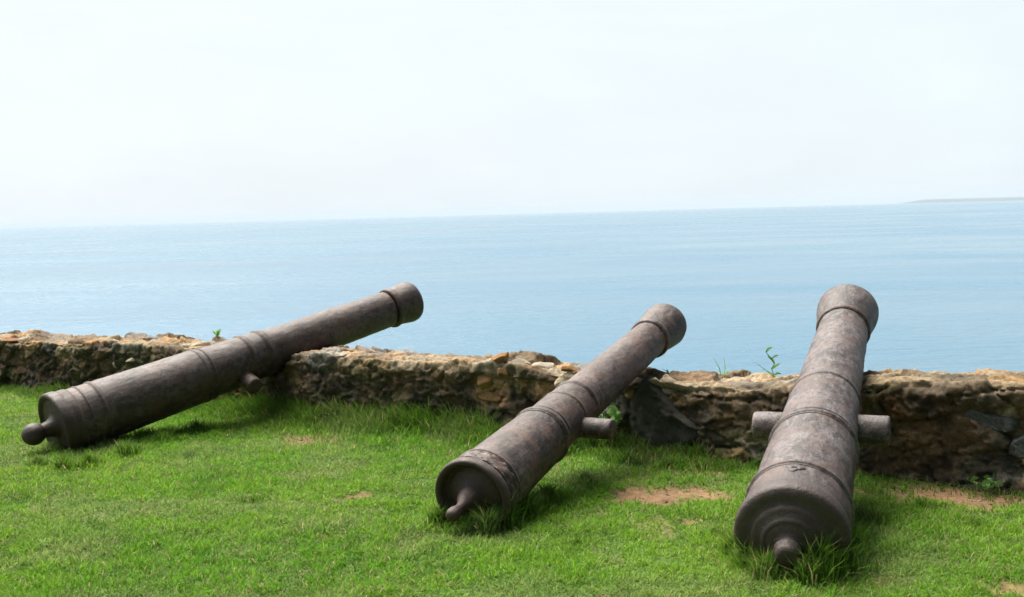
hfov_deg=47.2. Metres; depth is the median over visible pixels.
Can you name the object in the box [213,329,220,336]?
weed
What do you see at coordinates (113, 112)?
sky
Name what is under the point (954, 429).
wall
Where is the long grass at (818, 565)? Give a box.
[0,379,1023,592]
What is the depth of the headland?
22441.01 m
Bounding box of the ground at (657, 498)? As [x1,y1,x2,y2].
[0,395,1023,596]
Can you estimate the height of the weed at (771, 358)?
0.212 m
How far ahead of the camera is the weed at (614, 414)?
7.78 m
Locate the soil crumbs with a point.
(725, 497)
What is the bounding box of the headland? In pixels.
[898,197,1023,203]
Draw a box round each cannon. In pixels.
[21,282,423,450]
[435,303,686,523]
[734,284,890,567]
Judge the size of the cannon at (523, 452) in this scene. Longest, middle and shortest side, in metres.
3.133 x 0.552 x 0.427 m
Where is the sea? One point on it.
(942, 283)
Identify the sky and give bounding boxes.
[0,0,1023,227]
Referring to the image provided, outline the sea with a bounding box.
[0,200,1023,376]
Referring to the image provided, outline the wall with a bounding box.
[0,329,1023,495]
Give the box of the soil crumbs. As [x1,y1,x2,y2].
[289,435,1022,592]
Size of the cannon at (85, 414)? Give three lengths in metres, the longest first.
3.582 x 0.577 x 0.498 m
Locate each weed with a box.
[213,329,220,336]
[598,404,622,427]
[715,360,728,375]
[756,347,780,377]
[967,473,1004,489]
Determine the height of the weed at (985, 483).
0.087 m
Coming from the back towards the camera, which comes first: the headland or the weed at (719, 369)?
the headland
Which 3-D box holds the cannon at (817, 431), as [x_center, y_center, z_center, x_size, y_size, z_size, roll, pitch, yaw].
[1.723,0.593,6.462,0.716,0.510,3.321,0,18,21]
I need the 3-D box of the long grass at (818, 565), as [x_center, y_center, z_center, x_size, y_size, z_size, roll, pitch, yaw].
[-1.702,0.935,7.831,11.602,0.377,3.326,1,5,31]

